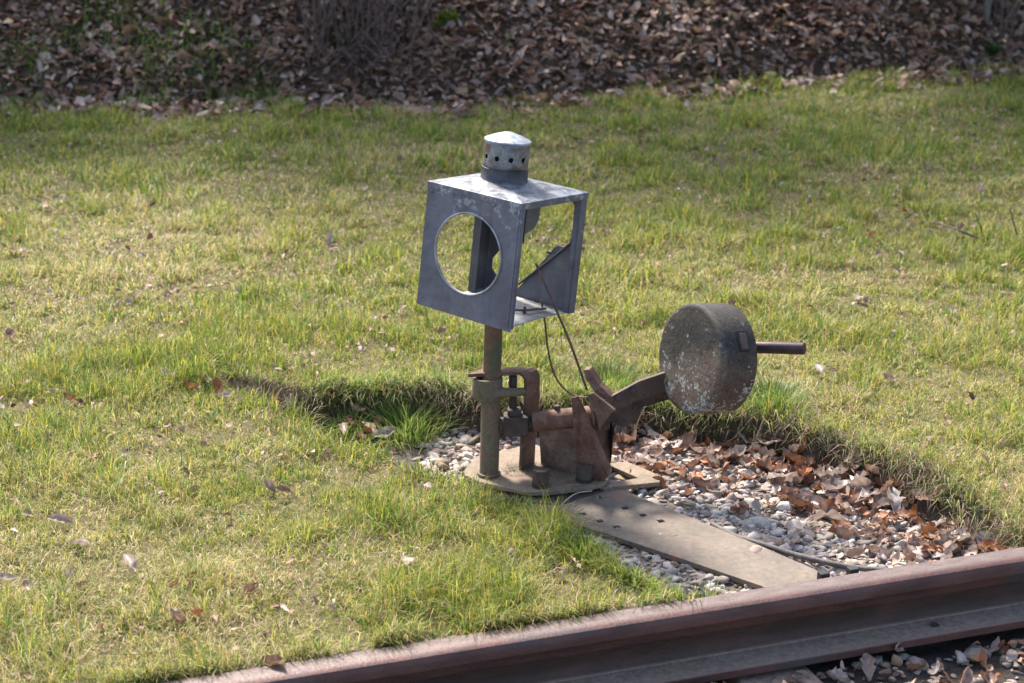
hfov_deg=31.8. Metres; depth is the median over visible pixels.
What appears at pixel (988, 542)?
dead leaf
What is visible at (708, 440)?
dead leaf
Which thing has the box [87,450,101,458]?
dead leaf
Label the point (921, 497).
dead leaf
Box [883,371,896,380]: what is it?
dead leaf
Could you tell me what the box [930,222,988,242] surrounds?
twig
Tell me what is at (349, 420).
dead leaf
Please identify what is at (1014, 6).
shrub
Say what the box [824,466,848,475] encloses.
dead leaf
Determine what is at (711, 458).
dead leaf
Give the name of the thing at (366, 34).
shrub
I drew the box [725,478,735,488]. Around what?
dead leaf
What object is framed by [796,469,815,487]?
dead leaf
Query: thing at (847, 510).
dead leaf
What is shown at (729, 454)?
dead leaf
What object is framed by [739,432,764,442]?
dead leaf
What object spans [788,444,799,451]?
dead leaf
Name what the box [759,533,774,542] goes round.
dead leaf
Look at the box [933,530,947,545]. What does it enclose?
dead leaf
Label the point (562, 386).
cable
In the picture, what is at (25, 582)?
dead leaf
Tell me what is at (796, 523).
stone
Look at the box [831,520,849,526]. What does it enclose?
dead leaf
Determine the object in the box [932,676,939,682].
dead leaf
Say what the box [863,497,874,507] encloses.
dead leaf
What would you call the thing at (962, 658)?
track ballast
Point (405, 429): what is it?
grass tuft
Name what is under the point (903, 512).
dead leaf
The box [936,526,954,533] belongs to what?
dead leaf
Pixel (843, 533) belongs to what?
dead leaf
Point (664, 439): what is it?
dead leaf
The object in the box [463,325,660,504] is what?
switch stand
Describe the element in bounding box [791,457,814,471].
dead leaf
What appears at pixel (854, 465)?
dead leaf
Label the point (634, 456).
dead leaf
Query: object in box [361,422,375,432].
dead leaf
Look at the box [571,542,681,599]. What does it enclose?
grass tuft
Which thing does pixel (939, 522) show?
dead leaf
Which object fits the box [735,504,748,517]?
dead leaf
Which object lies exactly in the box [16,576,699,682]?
verge grass
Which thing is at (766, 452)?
dead leaf
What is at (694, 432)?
dead leaf
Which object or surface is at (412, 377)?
overhanging grass
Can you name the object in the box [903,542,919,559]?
dead leaf
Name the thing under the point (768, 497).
dead leaf
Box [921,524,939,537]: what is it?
dead leaf
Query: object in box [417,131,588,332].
lantern
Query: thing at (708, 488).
dead leaf
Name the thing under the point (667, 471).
dead leaf
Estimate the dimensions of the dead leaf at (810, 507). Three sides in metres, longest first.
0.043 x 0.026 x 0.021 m
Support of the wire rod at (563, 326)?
attached to the counterweight lever
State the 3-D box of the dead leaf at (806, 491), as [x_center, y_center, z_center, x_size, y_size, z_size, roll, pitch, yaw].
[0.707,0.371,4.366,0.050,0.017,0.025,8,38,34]
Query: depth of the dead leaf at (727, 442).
4.67 m
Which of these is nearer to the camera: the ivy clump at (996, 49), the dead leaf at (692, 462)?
the dead leaf at (692, 462)
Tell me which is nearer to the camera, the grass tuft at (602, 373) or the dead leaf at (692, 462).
the dead leaf at (692, 462)
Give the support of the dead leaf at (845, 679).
on the track ballast
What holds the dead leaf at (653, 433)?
on the gravel
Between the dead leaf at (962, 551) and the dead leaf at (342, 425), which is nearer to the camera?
the dead leaf at (962, 551)
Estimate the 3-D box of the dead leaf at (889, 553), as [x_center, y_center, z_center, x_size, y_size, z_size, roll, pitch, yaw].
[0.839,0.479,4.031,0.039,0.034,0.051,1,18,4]
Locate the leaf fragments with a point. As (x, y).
(328, 451)
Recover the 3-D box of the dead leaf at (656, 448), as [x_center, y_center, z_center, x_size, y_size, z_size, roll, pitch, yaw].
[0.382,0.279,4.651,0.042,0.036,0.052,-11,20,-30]
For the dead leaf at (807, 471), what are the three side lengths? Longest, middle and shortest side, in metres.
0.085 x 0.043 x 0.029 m
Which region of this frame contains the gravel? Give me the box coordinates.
[411,422,983,599]
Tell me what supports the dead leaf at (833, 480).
on the gravel
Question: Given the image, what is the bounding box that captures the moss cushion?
[431,8,460,28]
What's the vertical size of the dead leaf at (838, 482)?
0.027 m
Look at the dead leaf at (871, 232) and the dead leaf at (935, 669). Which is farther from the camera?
the dead leaf at (871, 232)
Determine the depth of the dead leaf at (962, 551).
4.03 m
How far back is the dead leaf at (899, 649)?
3.71 m
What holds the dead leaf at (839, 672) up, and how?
on the track ballast
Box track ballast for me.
[816,638,1023,682]
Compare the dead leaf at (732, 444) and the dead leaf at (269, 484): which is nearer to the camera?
the dead leaf at (269, 484)
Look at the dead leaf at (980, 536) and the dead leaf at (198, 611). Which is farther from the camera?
the dead leaf at (980, 536)
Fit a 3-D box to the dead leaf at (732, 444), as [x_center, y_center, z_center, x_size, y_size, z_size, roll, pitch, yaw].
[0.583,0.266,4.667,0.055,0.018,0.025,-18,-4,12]
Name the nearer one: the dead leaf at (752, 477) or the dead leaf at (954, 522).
the dead leaf at (954, 522)
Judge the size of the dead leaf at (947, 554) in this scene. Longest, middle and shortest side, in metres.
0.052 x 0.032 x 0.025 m
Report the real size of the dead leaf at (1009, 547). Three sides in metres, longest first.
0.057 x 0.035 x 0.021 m
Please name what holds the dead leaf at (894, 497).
on the gravel
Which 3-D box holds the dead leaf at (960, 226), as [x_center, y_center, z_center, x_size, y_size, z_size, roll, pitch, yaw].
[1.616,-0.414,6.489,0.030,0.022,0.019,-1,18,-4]
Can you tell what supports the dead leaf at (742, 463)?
on the gravel
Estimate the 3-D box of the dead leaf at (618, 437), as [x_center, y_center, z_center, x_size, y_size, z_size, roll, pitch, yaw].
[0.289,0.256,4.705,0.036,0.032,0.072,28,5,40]
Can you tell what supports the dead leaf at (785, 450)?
on the gravel
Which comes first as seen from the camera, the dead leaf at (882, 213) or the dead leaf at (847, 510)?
the dead leaf at (847, 510)
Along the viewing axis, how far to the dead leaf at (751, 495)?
4.36 m
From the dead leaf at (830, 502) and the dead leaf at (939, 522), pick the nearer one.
the dead leaf at (939, 522)
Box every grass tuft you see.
[307,373,400,444]
[340,365,478,455]
[474,492,554,532]
[540,516,638,570]
[547,352,650,389]
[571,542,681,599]
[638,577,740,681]
[731,370,827,432]
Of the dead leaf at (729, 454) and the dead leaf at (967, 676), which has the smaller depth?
the dead leaf at (967, 676)
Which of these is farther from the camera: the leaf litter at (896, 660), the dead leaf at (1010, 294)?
the dead leaf at (1010, 294)
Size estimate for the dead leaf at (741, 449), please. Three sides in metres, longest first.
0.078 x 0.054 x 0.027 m
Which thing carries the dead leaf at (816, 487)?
on the gravel
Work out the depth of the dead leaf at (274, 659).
3.37 m
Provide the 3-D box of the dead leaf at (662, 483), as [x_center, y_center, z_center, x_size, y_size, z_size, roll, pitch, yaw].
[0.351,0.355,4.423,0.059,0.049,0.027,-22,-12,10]
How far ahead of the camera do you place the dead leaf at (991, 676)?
3.63 m
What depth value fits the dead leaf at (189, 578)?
3.69 m
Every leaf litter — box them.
[0,0,1023,123]
[612,421,1023,682]
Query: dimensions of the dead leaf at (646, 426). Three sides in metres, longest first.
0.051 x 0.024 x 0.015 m
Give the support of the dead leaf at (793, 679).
on the sleeper
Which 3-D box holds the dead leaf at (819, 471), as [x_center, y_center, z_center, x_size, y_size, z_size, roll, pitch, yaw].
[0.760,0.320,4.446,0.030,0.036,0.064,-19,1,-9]
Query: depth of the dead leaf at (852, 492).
4.36 m
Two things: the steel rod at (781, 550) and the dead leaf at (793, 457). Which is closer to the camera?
the steel rod at (781, 550)
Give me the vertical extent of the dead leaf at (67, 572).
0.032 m
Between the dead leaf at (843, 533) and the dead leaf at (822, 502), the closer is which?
the dead leaf at (843, 533)
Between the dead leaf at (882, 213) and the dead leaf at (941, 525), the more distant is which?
the dead leaf at (882, 213)
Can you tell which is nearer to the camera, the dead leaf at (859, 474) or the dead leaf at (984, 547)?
the dead leaf at (984, 547)
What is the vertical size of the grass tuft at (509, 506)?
0.148 m
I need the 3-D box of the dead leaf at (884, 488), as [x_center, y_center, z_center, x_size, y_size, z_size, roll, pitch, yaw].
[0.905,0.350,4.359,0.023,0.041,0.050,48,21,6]
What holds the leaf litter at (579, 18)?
on the ground at (932, 652)
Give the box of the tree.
[982,0,991,29]
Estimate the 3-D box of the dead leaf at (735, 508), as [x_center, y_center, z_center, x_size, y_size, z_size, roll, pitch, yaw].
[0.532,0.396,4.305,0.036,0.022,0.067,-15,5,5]
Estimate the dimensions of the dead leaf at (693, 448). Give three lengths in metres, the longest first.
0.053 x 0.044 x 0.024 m
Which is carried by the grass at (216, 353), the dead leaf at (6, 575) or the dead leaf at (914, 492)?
the dead leaf at (6, 575)
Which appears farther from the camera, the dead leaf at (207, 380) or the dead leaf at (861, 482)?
the dead leaf at (207, 380)
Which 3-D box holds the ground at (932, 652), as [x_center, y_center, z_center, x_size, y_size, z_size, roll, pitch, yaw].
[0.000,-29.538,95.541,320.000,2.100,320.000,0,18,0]
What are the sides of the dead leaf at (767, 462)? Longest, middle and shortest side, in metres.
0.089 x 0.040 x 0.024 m
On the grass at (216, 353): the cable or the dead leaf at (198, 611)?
the dead leaf at (198, 611)
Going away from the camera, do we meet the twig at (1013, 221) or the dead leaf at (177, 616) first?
the dead leaf at (177, 616)
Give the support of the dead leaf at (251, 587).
on the grass at (216, 353)
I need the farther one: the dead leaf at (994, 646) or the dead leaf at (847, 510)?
the dead leaf at (847, 510)
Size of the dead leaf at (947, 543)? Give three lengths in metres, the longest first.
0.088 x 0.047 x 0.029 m
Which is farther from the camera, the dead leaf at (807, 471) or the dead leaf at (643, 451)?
the dead leaf at (643, 451)
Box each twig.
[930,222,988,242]
[1010,208,1017,238]
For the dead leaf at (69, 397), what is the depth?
4.75 m
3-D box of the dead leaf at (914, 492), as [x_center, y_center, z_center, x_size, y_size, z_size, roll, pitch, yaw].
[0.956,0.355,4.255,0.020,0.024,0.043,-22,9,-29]
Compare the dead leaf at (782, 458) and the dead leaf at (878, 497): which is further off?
the dead leaf at (782, 458)
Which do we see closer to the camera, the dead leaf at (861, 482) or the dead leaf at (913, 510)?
the dead leaf at (913, 510)
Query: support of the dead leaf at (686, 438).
on the gravel
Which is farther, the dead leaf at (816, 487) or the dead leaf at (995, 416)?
the dead leaf at (995, 416)
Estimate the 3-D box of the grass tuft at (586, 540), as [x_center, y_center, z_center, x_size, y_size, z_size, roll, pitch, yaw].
[0.166,0.472,3.868,0.248,0.170,0.266,0,18,0]
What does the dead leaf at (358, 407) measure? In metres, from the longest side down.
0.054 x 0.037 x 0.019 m
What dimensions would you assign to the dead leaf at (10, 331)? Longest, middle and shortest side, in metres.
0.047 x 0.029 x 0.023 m
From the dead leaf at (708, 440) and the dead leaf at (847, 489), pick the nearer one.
the dead leaf at (847, 489)
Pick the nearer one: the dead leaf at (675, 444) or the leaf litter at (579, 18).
the dead leaf at (675, 444)
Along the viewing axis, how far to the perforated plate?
4.10 m
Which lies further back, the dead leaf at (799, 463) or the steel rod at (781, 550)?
the dead leaf at (799, 463)
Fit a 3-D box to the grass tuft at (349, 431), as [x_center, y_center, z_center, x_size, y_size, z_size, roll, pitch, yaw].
[-0.425,0.189,4.767,0.300,0.138,0.294,16,24,41]
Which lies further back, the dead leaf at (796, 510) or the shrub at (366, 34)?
the shrub at (366, 34)
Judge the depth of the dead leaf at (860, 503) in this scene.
4.32 m
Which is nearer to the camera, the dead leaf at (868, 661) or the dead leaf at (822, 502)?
the dead leaf at (868, 661)
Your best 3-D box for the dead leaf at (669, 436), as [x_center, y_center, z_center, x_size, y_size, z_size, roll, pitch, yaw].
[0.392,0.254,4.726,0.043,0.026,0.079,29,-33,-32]
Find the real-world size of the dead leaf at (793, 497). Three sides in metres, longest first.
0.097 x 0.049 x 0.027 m
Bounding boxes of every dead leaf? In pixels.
[0,571,14,579]
[5,327,14,337]
[11,247,26,251]
[21,579,32,590]
[46,512,72,524]
[64,392,75,399]
[65,566,73,578]
[71,538,88,545]
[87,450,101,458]
[122,554,136,570]
[147,233,152,240]
[160,368,177,374]
[167,579,180,586]
[170,608,187,621]
[183,571,195,581]
[184,377,197,387]
[187,605,202,614]
[199,374,211,382]
[212,377,222,397]
[217,390,232,397]
[241,582,257,597]
[261,654,283,665]
[264,478,275,492]
[276,485,292,493]
[326,231,332,245]
[338,422,347,434]
[344,415,356,425]
[351,403,365,411]
[356,430,366,438]
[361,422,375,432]
[371,426,395,437]
[374,414,381,428]
[401,556,415,564]
[614,425,626,434]
[615,432,622,441]
[620,432,634,444]
[621,423,636,440]
[624,447,647,459]
[625,453,637,460]
[628,455,655,463]
[643,437,661,444]
[644,423,652,433]
[645,476,665,490]
[648,443,670,454]
[649,428,662,439]
[651,462,665,475]
[655,438,682,447]
[656,431,672,439]
[656,466,673,474]
[659,435,669,445]
[671,432,693,451]
[674,468,685,481]
[682,473,691,481]
[686,459,696,466]
[688,429,696,441]
[690,441,702,453]
[693,476,713,489]
[694,442,721,458]
[695,445,709,453]
[705,433,716,445]
[706,477,725,494]
[707,452,723,466]
[711,473,720,480]
[716,451,731,458]
[719,448,738,458]
[721,438,737,450]
[721,444,746,460]
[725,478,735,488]
[727,440,744,446]
[727,501,741,510]
[728,465,737,472]
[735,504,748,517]
[736,470,763,478]
[737,433,749,444]
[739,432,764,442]
[739,458,752,465]
[745,492,755,497]
[748,443,767,461]
[749,446,761,457]
[754,453,761,459]
[755,432,780,444]
[757,445,775,456]
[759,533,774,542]
[762,455,772,471]
[766,495,779,506]
[767,472,784,478]
[769,455,784,467]
[771,473,785,492]
[776,486,795,499]
[779,460,788,473]
[782,436,806,457]
[782,447,790,460]
[783,468,800,481]
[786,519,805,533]
[787,453,804,462]
[787,495,808,513]
[787,675,801,682]
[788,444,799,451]
[789,489,806,506]
[789,533,800,544]
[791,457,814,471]
[792,476,804,483]
[795,466,811,476]
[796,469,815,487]
[796,488,812,494]
[796,492,825,507]
[805,502,814,515]
[806,509,847,519]
[810,483,821,491]
[812,463,824,477]
[815,364,825,375]
[819,499,834,520]
[821,477,849,489]
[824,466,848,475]
[826,498,837,507]
[826,671,850,682]
[829,486,849,498]
[829,667,847,677]
[830,473,846,496]
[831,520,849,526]
[836,505,858,514]
[836,525,853,538]
[841,488,855,494]
[843,452,861,462]
[849,469,868,483]
[849,496,864,506]
[850,449,861,468]
[850,477,873,490]
[854,294,865,298]
[854,523,884,537]
[859,487,880,496]
[860,653,876,680]
[862,510,879,518]
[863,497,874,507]
[863,523,878,529]
[864,462,879,474]
[865,230,875,236]
[866,544,880,551]
[870,506,878,521]
[871,517,885,527]
[872,502,880,508]
[875,488,882,501]
[876,210,884,216]
[876,495,890,506]
[878,548,893,561]
[881,484,886,490]
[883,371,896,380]
[886,481,892,489]
[886,486,902,513]
[889,506,908,521]
[894,642,904,651]
[898,530,914,541]
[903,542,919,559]
[904,503,916,516]
[906,494,915,503]
[907,660,925,670]
[911,486,922,495]
[913,560,928,562]
[915,484,945,500]
[916,541,933,549]
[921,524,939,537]
[926,532,940,541]
[927,660,939,673]
[931,535,960,553]
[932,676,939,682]
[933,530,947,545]
[934,518,945,526]
[934,521,947,527]
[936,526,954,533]
[940,543,952,559]
[946,525,969,541]
[947,518,958,525]
[951,542,958,553]
[957,223,963,228]
[959,548,977,553]
[961,533,990,546]
[961,666,972,682]
[964,541,976,555]
[974,185,985,191]
[976,530,998,552]
[977,544,987,550]
[981,539,1004,550]
[983,671,996,682]
[987,636,999,652]
[993,411,1008,421]
[998,293,1012,300]
[1002,543,1016,549]
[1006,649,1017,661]
[1007,641,1017,648]
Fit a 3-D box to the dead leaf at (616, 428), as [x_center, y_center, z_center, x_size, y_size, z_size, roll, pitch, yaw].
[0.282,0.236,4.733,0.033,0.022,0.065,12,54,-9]
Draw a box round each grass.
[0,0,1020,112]
[0,59,1023,682]
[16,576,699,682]
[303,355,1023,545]
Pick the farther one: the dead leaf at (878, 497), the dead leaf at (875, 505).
the dead leaf at (878, 497)
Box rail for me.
[162,547,1023,682]
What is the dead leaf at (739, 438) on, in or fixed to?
on the gravel
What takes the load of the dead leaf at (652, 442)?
on the gravel
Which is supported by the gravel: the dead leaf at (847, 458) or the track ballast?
the dead leaf at (847, 458)
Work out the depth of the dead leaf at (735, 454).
4.58 m
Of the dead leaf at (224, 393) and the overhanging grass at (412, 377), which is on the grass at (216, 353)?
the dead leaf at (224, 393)
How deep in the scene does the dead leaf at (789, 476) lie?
4.43 m
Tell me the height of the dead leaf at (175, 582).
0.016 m
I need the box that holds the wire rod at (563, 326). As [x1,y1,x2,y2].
[534,263,587,390]
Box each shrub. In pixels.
[231,0,456,82]
[992,0,1022,38]
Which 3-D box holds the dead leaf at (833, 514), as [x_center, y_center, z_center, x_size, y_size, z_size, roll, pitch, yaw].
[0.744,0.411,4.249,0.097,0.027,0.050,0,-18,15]
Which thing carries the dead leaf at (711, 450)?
on the gravel
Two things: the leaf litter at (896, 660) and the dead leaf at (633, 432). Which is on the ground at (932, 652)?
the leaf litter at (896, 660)
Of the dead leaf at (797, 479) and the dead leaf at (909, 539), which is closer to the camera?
the dead leaf at (909, 539)
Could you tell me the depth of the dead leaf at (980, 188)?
7.11 m
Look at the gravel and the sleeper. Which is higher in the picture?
the gravel
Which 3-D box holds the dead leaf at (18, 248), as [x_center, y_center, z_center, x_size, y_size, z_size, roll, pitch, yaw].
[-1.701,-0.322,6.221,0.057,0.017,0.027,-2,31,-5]
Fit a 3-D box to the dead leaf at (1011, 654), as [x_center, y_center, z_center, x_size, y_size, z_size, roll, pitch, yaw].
[1.031,0.647,3.715,0.023,0.027,0.013,37,17,18]
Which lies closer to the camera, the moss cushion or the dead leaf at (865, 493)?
the dead leaf at (865, 493)
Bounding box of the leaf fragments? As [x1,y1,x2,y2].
[0,103,1023,682]
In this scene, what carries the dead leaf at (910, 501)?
on the gravel
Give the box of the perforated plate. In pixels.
[531,482,816,588]
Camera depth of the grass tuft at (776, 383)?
4.74 m
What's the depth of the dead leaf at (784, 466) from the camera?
4.51 m
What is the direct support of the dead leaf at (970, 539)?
on the gravel
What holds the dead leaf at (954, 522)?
on the gravel
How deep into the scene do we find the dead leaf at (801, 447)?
4.55 m
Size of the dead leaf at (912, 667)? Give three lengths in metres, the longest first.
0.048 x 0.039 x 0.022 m
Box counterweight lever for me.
[584,303,805,429]
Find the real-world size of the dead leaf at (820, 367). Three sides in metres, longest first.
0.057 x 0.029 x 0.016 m
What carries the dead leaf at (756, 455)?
on the gravel
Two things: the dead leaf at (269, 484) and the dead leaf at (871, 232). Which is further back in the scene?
the dead leaf at (871, 232)
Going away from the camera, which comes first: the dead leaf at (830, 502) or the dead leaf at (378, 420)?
the dead leaf at (830, 502)
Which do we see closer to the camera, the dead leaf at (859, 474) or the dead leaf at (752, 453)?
the dead leaf at (859, 474)
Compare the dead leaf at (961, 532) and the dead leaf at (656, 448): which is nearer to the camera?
the dead leaf at (961, 532)
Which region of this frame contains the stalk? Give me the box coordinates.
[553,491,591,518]
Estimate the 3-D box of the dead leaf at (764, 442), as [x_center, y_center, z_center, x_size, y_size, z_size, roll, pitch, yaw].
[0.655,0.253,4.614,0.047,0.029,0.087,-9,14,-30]
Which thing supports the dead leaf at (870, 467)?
on the gravel
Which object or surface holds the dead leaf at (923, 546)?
on the gravel
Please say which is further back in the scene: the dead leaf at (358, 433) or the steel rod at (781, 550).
the dead leaf at (358, 433)
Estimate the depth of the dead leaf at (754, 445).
4.61 m
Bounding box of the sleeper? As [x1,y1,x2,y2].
[726,665,822,682]
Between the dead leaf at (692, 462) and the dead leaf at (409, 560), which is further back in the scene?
the dead leaf at (692, 462)
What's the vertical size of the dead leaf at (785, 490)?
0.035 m
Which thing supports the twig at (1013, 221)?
on the ground at (932, 652)
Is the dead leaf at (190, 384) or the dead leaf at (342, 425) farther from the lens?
the dead leaf at (190, 384)
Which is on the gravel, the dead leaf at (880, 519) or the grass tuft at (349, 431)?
the dead leaf at (880, 519)
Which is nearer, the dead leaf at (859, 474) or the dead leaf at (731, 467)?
the dead leaf at (859, 474)
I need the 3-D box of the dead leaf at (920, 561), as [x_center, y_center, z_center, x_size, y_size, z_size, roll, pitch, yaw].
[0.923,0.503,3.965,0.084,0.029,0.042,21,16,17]
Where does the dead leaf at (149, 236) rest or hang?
on the grass at (216, 353)
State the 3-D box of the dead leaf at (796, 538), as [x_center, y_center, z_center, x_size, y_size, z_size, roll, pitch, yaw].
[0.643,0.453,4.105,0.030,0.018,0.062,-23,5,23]
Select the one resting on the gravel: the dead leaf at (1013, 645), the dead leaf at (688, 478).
the dead leaf at (688, 478)
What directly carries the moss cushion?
on the ground at (932, 652)
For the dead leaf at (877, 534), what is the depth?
4.14 m
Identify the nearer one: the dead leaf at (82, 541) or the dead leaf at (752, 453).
the dead leaf at (82, 541)
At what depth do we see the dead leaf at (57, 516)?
3.98 m
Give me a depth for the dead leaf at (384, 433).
4.68 m
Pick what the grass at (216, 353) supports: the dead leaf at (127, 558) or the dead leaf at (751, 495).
the dead leaf at (127, 558)
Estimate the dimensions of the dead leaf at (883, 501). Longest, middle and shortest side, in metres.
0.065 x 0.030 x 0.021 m
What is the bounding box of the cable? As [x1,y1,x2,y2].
[540,300,587,397]
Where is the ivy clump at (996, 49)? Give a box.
[981,43,1003,59]
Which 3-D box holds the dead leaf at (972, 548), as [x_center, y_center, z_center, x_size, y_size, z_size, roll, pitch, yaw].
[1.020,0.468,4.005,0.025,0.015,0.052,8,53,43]
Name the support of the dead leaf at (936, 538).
on the gravel
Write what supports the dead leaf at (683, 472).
on the gravel
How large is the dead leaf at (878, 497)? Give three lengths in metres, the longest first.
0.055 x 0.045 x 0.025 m
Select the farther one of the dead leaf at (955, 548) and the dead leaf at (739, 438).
the dead leaf at (739, 438)
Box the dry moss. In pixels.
[500,460,557,473]
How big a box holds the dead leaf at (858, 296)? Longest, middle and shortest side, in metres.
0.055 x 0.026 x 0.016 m
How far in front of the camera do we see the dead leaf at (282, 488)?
4.15 m
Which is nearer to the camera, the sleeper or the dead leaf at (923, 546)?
the sleeper
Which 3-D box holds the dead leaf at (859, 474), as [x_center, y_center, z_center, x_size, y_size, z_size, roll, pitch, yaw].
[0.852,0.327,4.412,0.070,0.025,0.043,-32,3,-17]
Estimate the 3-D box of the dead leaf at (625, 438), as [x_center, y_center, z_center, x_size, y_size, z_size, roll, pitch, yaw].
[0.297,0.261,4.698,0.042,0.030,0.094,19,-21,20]
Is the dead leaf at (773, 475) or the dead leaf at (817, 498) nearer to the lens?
the dead leaf at (817, 498)
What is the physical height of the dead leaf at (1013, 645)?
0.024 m
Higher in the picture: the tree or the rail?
the tree
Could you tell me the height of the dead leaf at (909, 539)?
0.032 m
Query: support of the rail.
on the sleeper
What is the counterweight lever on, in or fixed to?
attached to the switch stand
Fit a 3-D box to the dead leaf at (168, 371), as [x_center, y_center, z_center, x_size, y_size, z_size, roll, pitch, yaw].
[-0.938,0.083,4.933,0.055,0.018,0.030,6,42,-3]
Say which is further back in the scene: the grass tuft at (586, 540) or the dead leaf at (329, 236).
the dead leaf at (329, 236)
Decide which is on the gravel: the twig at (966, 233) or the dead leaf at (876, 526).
the dead leaf at (876, 526)
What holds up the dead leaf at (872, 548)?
on the gravel
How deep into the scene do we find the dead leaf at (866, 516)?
4.26 m
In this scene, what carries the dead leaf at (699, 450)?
on the gravel
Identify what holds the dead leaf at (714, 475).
on the gravel
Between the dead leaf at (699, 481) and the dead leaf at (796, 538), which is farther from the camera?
the dead leaf at (699, 481)
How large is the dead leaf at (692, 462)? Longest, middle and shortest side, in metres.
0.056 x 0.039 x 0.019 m
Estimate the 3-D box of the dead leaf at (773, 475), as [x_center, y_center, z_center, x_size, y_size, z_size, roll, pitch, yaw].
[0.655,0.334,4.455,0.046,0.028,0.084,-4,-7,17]
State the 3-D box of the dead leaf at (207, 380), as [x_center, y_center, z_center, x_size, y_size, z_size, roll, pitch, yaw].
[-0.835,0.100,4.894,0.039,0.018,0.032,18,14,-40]
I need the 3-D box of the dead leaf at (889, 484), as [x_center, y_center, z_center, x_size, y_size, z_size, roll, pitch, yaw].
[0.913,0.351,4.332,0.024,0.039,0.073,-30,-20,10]
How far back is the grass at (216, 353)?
5.44 m
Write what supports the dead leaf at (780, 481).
on the gravel
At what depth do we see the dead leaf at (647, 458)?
4.57 m
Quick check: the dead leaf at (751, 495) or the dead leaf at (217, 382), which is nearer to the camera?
the dead leaf at (751, 495)
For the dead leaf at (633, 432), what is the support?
on the gravel
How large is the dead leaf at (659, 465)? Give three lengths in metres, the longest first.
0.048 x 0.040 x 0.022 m
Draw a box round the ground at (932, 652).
[0,0,1023,682]
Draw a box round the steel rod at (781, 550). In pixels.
[710,521,885,571]
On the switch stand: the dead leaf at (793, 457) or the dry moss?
the dry moss

